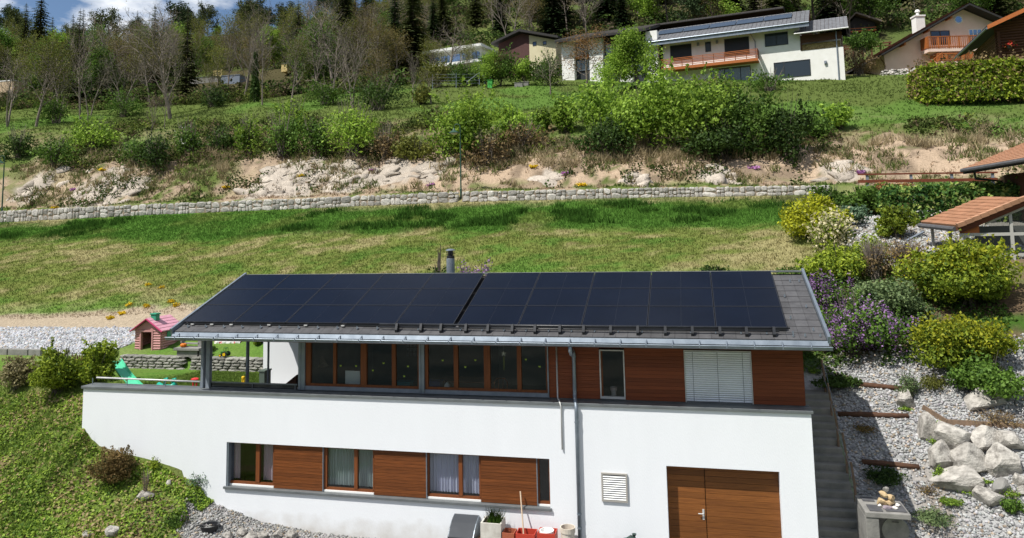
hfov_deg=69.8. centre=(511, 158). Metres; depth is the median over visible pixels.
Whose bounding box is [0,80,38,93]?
tan house
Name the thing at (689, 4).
pine tree
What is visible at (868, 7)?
leafy tree
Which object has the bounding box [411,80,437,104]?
bank bush
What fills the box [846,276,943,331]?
juniper
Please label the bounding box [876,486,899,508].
stone cairn
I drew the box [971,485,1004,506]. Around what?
boulder
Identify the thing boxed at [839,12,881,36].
timber barn
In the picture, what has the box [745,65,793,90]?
bank bush
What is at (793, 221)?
golden hedge
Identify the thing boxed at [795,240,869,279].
bush
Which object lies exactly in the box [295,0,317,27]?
bare tree
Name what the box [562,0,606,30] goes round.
pine tree
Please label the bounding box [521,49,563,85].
bank bush
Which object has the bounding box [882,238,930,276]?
twiggy shrub
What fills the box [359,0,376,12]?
spruce
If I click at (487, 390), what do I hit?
window
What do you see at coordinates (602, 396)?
narrow window
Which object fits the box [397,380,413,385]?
toy box
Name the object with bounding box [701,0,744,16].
leafy tree
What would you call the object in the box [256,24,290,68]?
leafy tree
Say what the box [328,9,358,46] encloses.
leafy tree
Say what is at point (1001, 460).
boulder
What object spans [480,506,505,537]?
planter
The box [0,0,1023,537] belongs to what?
ground
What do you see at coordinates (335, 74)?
meadow tree
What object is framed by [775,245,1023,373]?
garden plants
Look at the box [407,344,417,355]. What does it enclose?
paper collage
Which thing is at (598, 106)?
bank bush
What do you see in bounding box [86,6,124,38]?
pine tree
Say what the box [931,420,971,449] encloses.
boulder
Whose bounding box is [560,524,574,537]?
flower pot
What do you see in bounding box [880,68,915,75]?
garden wall
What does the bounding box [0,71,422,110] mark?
thicket
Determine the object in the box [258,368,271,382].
storage box
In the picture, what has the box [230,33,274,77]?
budding tree
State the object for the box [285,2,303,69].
spruce
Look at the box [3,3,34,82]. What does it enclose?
spruce
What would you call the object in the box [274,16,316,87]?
bare tree
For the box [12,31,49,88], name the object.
budding tree
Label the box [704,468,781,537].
garage door
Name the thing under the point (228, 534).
rock
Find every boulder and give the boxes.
[82,530,92,537]
[105,525,118,537]
[135,490,154,501]
[896,388,915,407]
[917,411,935,442]
[927,439,952,470]
[929,465,985,491]
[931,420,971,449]
[950,442,986,472]
[963,387,1006,410]
[970,425,996,451]
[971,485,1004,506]
[985,442,1022,477]
[991,477,1010,494]
[996,430,1023,449]
[1012,472,1023,485]
[1016,485,1023,494]
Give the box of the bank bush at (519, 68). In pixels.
[509,55,545,84]
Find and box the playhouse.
[129,313,178,349]
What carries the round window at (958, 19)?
in the pink chalet at (956, 31)
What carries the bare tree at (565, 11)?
on the ground at (914, 166)
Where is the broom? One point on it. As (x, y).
(521, 512)
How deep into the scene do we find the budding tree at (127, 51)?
130.54 m
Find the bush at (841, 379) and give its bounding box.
[809,371,863,388]
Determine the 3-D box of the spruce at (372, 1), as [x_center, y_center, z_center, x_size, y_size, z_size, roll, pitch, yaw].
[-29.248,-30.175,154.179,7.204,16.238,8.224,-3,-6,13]
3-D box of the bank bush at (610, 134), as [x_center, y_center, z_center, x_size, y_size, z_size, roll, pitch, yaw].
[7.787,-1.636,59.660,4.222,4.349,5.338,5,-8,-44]
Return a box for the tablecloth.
[214,341,239,343]
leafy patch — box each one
[808,368,818,373]
[898,406,914,410]
[931,464,943,475]
[999,487,1021,497]
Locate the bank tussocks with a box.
[4,129,1023,206]
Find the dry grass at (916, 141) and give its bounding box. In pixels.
[81,117,1023,177]
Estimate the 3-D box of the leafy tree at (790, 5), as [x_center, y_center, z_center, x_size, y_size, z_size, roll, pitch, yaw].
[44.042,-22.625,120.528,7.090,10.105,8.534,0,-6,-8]
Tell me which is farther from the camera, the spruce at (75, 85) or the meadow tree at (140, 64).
the spruce at (75, 85)
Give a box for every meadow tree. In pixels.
[0,47,36,126]
[1,25,91,126]
[37,55,76,107]
[45,23,99,119]
[67,53,124,115]
[99,47,157,107]
[113,7,199,118]
[145,96,162,139]
[154,80,174,128]
[196,60,225,90]
[221,0,278,94]
[242,18,277,104]
[278,30,315,101]
[306,25,360,102]
[330,34,379,107]
[359,46,394,90]
[404,51,429,101]
[409,68,448,103]
[419,35,452,64]
[424,14,477,75]
[458,40,478,67]
[468,47,501,84]
[491,50,508,85]
[530,43,577,94]
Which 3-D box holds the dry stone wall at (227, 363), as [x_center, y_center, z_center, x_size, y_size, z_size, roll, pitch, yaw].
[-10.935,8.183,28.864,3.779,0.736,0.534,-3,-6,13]
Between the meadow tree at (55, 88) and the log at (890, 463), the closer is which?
the log at (890, 463)
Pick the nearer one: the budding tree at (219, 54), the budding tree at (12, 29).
the budding tree at (219, 54)
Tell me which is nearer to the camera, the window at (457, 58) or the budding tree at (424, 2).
the window at (457, 58)
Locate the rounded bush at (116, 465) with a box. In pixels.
[86,444,136,484]
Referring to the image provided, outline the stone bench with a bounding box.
[514,82,523,86]
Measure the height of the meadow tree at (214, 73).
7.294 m
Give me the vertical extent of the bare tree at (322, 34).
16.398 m
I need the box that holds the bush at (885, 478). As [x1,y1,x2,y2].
[862,464,907,486]
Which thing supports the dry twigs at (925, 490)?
on the ground at (914, 166)
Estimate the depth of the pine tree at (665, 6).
136.81 m
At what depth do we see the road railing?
41.75 m
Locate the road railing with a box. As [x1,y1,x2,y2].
[857,171,997,202]
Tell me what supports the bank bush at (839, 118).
on the ground at (914, 166)
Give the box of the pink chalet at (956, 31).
[845,2,1002,74]
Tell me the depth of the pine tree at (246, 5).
195.34 m
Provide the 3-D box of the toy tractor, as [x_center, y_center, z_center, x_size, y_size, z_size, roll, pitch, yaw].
[-11.366,7.649,29.038,0.340,0.348,0.322,-3,-6,13]
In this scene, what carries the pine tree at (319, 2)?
on the ground at (914, 166)
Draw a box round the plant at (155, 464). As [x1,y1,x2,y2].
[148,456,160,469]
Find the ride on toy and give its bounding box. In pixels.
[191,377,198,385]
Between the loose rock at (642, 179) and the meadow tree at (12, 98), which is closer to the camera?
the loose rock at (642, 179)
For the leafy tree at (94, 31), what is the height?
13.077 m
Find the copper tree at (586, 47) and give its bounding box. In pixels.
[557,24,614,83]
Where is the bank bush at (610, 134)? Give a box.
[567,110,638,157]
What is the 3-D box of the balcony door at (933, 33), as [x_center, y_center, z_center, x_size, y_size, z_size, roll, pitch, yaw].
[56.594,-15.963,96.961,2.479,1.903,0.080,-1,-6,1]
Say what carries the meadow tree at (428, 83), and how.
on the ground at (914, 166)
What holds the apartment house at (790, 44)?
on the ground at (914, 166)
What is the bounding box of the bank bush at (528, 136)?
[495,116,554,147]
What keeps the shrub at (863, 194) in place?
on the ground at (914, 166)
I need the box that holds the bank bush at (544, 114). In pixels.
[530,105,553,129]
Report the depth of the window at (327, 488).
21.16 m
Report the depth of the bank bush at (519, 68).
97.97 m
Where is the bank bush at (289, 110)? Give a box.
[265,94,310,133]
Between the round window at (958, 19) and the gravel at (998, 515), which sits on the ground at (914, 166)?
the gravel at (998, 515)
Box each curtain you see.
[234,443,240,477]
[264,444,272,480]
[329,448,372,486]
[430,453,478,493]
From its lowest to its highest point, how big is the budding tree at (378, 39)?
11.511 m
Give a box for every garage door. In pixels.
[667,466,706,537]
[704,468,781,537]
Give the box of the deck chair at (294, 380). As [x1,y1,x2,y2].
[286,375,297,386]
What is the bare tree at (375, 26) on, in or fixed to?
on the ground at (914, 166)
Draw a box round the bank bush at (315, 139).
[296,115,338,156]
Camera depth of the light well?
19.72 m
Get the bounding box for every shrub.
[699,264,730,274]
[802,181,849,206]
[839,181,890,214]
[846,423,878,433]
[852,232,890,259]
[853,237,901,280]
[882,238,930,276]
[999,496,1023,514]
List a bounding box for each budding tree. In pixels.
[0,41,14,78]
[2,15,29,43]
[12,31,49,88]
[13,48,38,88]
[23,39,69,96]
[38,57,67,90]
[62,42,93,85]
[87,41,123,85]
[98,34,116,52]
[105,29,141,85]
[107,27,134,79]
[112,28,175,100]
[118,21,151,42]
[123,43,162,85]
[131,45,168,85]
[164,26,193,75]
[166,27,213,80]
[181,12,218,64]
[196,30,218,64]
[203,41,234,89]
[210,9,246,67]
[220,15,251,65]
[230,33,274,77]
[235,38,277,79]
[237,9,267,49]
[267,4,308,47]
[275,1,309,54]
[301,5,342,45]
[332,15,365,77]
[346,13,378,66]
[351,0,378,52]
[359,10,405,68]
[366,22,399,72]
[370,0,397,28]
[378,26,411,73]
[381,0,405,20]
[396,11,428,43]
[402,0,430,28]
[422,0,448,20]
[481,0,497,24]
[513,0,549,30]
[689,0,729,17]
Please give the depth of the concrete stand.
18.09 m
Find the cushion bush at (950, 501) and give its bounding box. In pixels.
[938,494,964,505]
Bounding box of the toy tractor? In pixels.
[218,347,230,356]
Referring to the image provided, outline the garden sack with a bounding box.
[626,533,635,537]
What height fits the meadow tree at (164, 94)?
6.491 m
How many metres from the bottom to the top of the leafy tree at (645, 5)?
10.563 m
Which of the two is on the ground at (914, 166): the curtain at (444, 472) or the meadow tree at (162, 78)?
the meadow tree at (162, 78)
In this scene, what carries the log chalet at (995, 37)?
on the ground at (914, 166)
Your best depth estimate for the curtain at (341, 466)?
21.42 m
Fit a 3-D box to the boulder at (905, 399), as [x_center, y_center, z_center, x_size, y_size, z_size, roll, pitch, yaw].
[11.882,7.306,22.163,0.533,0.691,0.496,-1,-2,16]
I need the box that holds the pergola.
[907,196,1023,259]
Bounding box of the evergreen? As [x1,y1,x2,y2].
[427,245,446,272]
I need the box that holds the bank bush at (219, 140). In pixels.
[203,122,237,151]
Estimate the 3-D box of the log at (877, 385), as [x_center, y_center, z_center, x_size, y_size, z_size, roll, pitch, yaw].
[11.495,7.112,22.932,1.312,0.180,0.157,-4,-7,27]
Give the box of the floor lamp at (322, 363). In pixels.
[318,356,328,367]
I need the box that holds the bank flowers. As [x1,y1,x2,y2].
[575,182,586,186]
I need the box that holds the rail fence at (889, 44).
[843,41,891,55]
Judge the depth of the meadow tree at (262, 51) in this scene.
96.15 m
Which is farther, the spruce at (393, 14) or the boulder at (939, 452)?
the spruce at (393, 14)
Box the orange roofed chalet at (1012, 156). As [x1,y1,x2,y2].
[960,143,1023,221]
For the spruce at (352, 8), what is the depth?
170.47 m
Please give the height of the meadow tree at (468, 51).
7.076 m
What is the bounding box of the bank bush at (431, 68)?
[415,54,452,87]
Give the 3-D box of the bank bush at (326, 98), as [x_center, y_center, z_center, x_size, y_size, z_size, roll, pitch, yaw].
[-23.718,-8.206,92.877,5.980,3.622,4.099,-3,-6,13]
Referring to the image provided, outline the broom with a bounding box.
[520,491,523,533]
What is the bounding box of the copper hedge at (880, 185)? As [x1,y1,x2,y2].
[870,181,913,213]
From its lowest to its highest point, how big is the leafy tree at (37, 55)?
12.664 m
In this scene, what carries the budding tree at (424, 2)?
on the ground at (914, 166)
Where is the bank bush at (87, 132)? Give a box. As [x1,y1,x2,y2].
[58,113,125,152]
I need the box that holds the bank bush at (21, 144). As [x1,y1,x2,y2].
[0,123,39,162]
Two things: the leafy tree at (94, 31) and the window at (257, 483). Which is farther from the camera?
the leafy tree at (94, 31)
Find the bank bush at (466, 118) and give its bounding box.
[420,77,508,160]
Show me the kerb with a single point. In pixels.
(18, 351)
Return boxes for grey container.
[221,74,246,83]
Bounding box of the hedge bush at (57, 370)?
[26,336,91,397]
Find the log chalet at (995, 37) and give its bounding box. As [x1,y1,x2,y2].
[954,8,1023,81]
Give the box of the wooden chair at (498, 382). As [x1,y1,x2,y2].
[494,378,507,388]
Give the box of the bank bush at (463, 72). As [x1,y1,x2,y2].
[446,60,475,86]
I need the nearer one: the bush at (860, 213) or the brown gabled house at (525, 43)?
the bush at (860, 213)
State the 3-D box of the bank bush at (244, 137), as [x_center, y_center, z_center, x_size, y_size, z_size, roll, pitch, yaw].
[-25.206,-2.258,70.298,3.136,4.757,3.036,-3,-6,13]
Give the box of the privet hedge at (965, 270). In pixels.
[888,229,1023,309]
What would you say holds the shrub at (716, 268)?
on the ground at (914, 166)
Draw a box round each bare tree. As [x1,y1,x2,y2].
[67,24,125,45]
[74,9,130,84]
[112,15,144,81]
[114,46,148,87]
[118,19,146,81]
[133,23,181,62]
[136,12,186,75]
[142,1,180,32]
[146,12,183,58]
[168,33,183,80]
[217,33,247,87]
[224,8,271,54]
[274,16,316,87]
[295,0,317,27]
[296,0,357,84]
[300,32,336,85]
[316,16,378,75]
[322,0,373,48]
[356,4,386,59]
[362,9,390,50]
[374,0,407,20]
[420,0,431,24]
[473,0,533,34]
[518,0,538,28]
[557,0,572,33]
[573,0,599,32]
[824,0,857,36]
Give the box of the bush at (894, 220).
[873,204,920,238]
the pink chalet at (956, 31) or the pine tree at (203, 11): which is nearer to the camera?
the pink chalet at (956, 31)
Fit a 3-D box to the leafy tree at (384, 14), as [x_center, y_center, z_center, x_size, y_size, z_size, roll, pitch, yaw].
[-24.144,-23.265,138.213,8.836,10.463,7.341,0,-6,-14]
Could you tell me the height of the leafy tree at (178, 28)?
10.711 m
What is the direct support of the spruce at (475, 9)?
on the ground at (914, 166)
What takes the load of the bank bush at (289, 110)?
on the ground at (914, 166)
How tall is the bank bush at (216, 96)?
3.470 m
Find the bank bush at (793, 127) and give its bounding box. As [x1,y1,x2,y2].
[760,92,831,162]
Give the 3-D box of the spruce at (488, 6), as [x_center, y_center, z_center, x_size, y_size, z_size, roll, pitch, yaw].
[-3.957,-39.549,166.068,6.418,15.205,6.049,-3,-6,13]
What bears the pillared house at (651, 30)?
on the ground at (914, 166)
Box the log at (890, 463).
[862,459,919,469]
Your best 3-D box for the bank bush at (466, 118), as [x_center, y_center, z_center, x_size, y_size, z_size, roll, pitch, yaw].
[-4.116,-3.233,63.241,6.296,7.655,8.344,3,-7,-33]
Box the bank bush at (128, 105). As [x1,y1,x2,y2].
[102,86,149,116]
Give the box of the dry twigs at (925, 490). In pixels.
[914,483,941,495]
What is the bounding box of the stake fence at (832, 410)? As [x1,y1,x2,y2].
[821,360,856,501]
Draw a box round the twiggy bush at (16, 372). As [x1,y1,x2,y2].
[0,354,42,392]
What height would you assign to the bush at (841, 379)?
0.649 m
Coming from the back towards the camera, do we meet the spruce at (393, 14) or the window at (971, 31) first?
the spruce at (393, 14)
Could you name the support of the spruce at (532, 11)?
on the ground at (914, 166)
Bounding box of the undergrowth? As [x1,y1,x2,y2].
[0,0,1023,102]
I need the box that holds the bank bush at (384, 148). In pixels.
[367,121,401,163]
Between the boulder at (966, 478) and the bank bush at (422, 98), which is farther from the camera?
the bank bush at (422, 98)
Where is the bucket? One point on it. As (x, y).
(547, 530)
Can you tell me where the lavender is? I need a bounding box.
[186,472,206,487]
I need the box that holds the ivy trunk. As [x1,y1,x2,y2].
[243,25,263,101]
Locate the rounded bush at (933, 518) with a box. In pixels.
[909,505,958,527]
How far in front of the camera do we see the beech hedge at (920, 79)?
67.05 m
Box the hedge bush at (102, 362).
[78,337,119,383]
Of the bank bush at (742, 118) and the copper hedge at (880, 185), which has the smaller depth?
the copper hedge at (880, 185)
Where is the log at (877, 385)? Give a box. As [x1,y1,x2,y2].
[859,382,901,389]
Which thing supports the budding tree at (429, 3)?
on the ground at (914, 166)
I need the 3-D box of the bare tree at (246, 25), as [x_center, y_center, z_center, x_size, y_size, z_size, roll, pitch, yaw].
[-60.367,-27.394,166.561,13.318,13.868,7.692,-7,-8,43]
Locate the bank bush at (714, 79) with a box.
[686,70,731,97]
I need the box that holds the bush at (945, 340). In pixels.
[906,305,1023,368]
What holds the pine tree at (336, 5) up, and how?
on the ground at (914, 166)
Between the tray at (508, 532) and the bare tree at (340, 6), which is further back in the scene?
the bare tree at (340, 6)
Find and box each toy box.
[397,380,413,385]
[429,379,443,386]
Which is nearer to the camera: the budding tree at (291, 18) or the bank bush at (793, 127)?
the bank bush at (793, 127)
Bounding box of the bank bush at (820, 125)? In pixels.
[801,106,837,138]
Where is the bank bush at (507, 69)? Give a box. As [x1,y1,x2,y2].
[486,42,527,85]
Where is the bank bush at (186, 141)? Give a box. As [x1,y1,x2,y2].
[168,115,210,156]
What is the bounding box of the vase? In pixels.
[610,386,616,395]
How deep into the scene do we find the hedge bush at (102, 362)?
25.28 m
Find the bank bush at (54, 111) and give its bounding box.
[32,95,71,122]
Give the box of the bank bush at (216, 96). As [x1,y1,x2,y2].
[199,85,229,107]
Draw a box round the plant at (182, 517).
[160,508,191,528]
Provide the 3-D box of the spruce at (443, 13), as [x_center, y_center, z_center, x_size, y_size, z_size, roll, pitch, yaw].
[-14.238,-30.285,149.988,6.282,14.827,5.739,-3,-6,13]
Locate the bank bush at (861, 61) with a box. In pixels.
[844,46,885,75]
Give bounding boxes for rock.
[6,147,1009,206]
[222,531,232,537]
[236,528,246,536]
[243,533,257,537]
[257,531,266,537]
[272,529,281,537]
[286,530,297,537]
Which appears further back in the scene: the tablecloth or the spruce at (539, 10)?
the spruce at (539, 10)
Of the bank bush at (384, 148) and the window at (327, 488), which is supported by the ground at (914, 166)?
the bank bush at (384, 148)
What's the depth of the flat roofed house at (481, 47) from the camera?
115.65 m
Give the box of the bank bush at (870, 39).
[842,26,885,54]
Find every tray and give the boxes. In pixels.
[502,528,516,537]
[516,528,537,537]
[537,527,557,537]
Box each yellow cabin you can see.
[213,68,227,75]
[281,63,291,73]
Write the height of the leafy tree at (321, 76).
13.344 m
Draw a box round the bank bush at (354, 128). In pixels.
[318,92,378,158]
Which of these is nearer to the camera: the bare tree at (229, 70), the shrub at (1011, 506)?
the shrub at (1011, 506)
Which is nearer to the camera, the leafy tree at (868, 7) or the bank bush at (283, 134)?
the bank bush at (283, 134)
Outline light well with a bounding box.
[447,514,479,537]
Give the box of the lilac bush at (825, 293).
[809,268,853,313]
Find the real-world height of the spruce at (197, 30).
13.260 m
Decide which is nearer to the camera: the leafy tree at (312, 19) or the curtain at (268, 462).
the curtain at (268, 462)
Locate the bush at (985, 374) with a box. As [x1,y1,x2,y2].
[944,348,1023,400]
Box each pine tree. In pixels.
[0,2,31,34]
[0,5,32,32]
[61,23,75,37]
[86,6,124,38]
[125,16,149,31]
[164,0,204,32]
[196,0,221,36]
[232,0,275,25]
[235,5,275,35]
[265,6,276,24]
[271,1,296,38]
[312,0,338,14]
[328,0,359,15]
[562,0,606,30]
[645,0,676,21]
[667,0,722,20]
[783,0,840,33]
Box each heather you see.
[893,369,920,398]
[919,372,948,389]
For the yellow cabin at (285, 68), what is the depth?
140.47 m
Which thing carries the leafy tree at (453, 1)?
on the ground at (914, 166)
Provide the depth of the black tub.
20.61 m
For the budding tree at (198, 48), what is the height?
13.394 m
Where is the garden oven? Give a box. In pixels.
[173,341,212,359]
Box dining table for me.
[441,376,499,387]
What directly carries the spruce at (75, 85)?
on the ground at (914, 166)
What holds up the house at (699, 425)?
on the ground at (914, 166)
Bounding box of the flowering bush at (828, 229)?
[799,203,857,251]
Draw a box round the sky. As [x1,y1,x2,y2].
[0,0,385,37]
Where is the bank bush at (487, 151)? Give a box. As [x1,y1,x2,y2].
[453,124,515,167]
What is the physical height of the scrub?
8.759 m
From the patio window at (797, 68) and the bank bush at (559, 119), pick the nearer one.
the bank bush at (559, 119)
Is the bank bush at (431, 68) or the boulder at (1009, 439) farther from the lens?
the bank bush at (431, 68)
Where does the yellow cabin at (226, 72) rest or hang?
on the ground at (914, 166)
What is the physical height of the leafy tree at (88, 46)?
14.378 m
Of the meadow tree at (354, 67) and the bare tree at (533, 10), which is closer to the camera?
the meadow tree at (354, 67)
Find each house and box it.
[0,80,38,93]
[81,249,832,537]
[422,43,498,77]
[491,29,566,75]
[555,7,784,81]
[644,10,847,81]
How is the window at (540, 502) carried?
in the house at (699, 425)
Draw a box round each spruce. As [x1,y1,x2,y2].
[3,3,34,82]
[17,0,52,84]
[47,18,56,36]
[57,14,76,85]
[58,22,84,93]
[60,8,92,97]
[78,10,87,38]
[140,7,166,82]
[171,8,202,96]
[191,13,202,58]
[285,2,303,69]
[326,0,361,66]
[350,0,362,32]
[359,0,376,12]
[366,0,379,29]
[378,0,410,73]
[389,0,433,71]
[398,0,434,49]
[426,0,445,45]
[429,0,455,40]
[467,0,487,25]
[482,0,505,13]
[487,0,510,33]
[523,0,540,20]
[533,0,546,21]
[535,0,574,36]
[538,0,576,25]
[588,0,617,20]
[607,0,633,30]
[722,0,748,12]
[741,0,763,11]
[760,0,794,12]
[809,0,848,31]
[880,0,910,7]
[980,0,1015,16]
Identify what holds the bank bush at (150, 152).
on the ground at (914, 166)
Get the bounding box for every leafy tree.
[0,23,18,80]
[6,33,30,62]
[14,51,59,90]
[18,35,64,89]
[46,26,70,56]
[60,26,116,88]
[69,40,133,95]
[74,19,119,63]
[134,23,168,69]
[164,17,195,55]
[164,21,188,58]
[184,34,223,76]
[212,24,221,35]
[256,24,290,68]
[282,28,320,80]
[288,14,343,79]
[304,6,328,33]
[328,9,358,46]
[364,8,403,48]
[419,0,460,11]
[625,0,664,25]
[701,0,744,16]
[769,0,796,12]
[828,0,901,21]
[938,0,995,13]
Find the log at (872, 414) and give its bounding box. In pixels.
[838,411,908,417]
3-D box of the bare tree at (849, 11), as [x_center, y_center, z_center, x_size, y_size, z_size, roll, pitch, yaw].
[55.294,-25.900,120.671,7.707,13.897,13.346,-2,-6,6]
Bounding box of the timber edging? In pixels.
[922,405,1023,428]
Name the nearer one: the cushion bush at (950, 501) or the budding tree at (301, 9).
the cushion bush at (950, 501)
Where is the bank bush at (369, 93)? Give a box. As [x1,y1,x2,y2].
[339,71,424,110]
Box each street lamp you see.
[0,155,4,210]
[449,124,461,198]
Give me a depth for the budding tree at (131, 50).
120.45 m
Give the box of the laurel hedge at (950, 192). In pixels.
[873,176,1021,222]
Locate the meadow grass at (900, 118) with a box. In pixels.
[0,73,1023,209]
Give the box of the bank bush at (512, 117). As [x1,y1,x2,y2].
[488,96,545,144]
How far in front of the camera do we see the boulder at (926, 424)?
20.95 m
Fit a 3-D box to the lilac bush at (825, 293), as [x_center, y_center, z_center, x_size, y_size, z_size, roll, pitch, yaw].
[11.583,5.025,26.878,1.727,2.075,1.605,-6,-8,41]
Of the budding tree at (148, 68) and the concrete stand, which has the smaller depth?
the concrete stand
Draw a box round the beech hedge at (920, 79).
[902,48,1023,106]
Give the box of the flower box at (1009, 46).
[1002,40,1017,48]
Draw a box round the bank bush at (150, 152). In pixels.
[135,122,178,175]
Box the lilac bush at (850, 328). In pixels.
[820,288,922,358]
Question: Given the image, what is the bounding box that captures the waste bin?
[487,80,492,87]
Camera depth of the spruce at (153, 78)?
138.15 m
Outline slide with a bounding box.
[107,358,142,383]
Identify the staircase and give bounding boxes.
[805,389,858,537]
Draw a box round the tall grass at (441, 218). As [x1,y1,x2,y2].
[0,194,797,238]
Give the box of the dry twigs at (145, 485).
[138,469,151,491]
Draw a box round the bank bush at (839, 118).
[817,99,854,129]
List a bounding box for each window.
[230,442,274,487]
[305,343,418,392]
[324,447,373,494]
[425,345,547,397]
[427,453,480,501]
[441,56,449,62]
[452,54,459,61]
[472,51,479,58]
[537,458,549,506]
[576,43,588,54]
[576,59,589,71]
[599,349,625,398]
[605,43,614,55]
[705,42,710,51]
[711,65,750,79]
[764,31,787,46]
[774,59,810,77]
[954,15,962,23]
[968,29,981,40]
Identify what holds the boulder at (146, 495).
on the ground at (914, 166)
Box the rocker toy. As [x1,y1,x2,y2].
[156,377,176,384]
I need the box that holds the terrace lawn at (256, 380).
[142,369,258,385]
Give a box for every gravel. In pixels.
[0,325,135,353]
[176,492,375,537]
[821,333,1023,537]
[841,209,1023,265]
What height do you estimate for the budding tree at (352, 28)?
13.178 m
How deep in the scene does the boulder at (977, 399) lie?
21.25 m
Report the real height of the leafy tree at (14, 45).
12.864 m
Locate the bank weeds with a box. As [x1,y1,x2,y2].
[10,125,1023,209]
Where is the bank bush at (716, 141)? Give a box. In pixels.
[674,118,767,164]
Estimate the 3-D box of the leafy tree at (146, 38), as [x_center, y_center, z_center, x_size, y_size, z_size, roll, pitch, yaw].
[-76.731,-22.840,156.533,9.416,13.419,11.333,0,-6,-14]
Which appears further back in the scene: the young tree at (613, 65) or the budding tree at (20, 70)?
the budding tree at (20, 70)
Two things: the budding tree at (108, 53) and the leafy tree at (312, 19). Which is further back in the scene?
the leafy tree at (312, 19)
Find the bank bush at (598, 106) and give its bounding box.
[561,69,639,135]
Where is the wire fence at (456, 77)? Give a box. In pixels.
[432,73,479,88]
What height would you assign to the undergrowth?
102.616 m
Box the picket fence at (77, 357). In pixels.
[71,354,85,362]
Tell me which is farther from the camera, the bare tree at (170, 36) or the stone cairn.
the bare tree at (170, 36)
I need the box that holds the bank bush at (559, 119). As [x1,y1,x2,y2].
[550,90,578,132]
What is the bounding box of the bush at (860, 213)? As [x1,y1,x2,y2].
[836,203,872,225]
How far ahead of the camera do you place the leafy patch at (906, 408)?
21.97 m
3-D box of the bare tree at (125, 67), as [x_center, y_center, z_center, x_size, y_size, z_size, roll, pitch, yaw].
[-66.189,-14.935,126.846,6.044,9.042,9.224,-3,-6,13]
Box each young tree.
[592,43,639,91]
[607,24,669,88]
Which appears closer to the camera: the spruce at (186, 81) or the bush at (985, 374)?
the bush at (985, 374)
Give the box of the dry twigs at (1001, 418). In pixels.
[966,408,1023,429]
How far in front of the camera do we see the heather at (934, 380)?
22.28 m
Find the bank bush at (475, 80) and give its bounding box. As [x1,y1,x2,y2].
[468,70,488,85]
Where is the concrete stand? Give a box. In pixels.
[855,495,910,537]
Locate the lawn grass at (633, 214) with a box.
[0,193,820,319]
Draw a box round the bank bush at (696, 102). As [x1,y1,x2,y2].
[652,62,756,151]
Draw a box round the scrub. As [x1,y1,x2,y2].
[55,105,1023,173]
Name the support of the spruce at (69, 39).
on the ground at (914, 166)
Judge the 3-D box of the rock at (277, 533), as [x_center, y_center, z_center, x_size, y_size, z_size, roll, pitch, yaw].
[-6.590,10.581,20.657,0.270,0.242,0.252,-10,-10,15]
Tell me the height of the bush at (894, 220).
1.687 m
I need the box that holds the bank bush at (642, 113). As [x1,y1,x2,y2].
[606,54,684,151]
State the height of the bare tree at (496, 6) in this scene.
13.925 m
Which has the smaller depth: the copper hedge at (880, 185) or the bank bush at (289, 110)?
the copper hedge at (880, 185)
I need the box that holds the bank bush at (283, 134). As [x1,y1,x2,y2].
[262,107,307,159]
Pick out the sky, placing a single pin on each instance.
(62, 11)
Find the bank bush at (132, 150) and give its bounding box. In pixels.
[115,135,155,165]
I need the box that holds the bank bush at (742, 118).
[693,68,786,157]
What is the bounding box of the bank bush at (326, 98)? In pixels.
[299,80,347,104]
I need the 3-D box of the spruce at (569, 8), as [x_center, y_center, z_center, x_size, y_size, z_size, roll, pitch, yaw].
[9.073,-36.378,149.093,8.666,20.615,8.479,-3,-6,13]
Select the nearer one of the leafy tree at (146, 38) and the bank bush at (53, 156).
the bank bush at (53, 156)
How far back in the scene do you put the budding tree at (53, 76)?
128.23 m
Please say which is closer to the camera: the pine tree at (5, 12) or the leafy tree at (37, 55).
the leafy tree at (37, 55)
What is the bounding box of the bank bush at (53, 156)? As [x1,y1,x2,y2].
[24,130,80,166]
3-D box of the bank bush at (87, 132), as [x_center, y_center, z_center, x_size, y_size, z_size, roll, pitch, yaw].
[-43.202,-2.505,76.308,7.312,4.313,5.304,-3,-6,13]
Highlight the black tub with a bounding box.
[199,521,219,533]
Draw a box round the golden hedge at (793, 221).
[777,191,853,238]
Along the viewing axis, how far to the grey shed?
137.34 m
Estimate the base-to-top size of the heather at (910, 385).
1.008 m
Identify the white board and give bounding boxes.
[345,371,359,383]
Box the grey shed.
[190,77,220,84]
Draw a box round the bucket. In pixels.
[539,527,553,533]
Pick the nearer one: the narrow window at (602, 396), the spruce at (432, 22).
the narrow window at (602, 396)
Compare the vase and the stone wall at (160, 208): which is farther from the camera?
the stone wall at (160, 208)
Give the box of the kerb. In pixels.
[0,348,42,355]
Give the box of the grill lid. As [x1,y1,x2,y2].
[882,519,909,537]
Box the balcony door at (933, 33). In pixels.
[930,30,950,44]
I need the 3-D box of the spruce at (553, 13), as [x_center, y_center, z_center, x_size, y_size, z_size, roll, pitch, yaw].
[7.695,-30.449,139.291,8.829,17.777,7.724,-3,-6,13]
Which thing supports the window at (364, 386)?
in the house at (699, 425)
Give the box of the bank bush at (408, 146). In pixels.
[388,129,438,161]
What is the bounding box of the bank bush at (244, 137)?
[228,112,266,153]
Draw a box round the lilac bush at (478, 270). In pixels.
[455,257,492,275]
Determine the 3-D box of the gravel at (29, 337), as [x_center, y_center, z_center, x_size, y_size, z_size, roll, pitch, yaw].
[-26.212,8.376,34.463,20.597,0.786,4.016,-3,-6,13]
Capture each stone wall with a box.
[0,192,458,222]
[119,354,187,369]
[189,356,262,371]
[462,185,829,201]
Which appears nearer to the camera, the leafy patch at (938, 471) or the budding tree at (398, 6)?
the leafy patch at (938, 471)

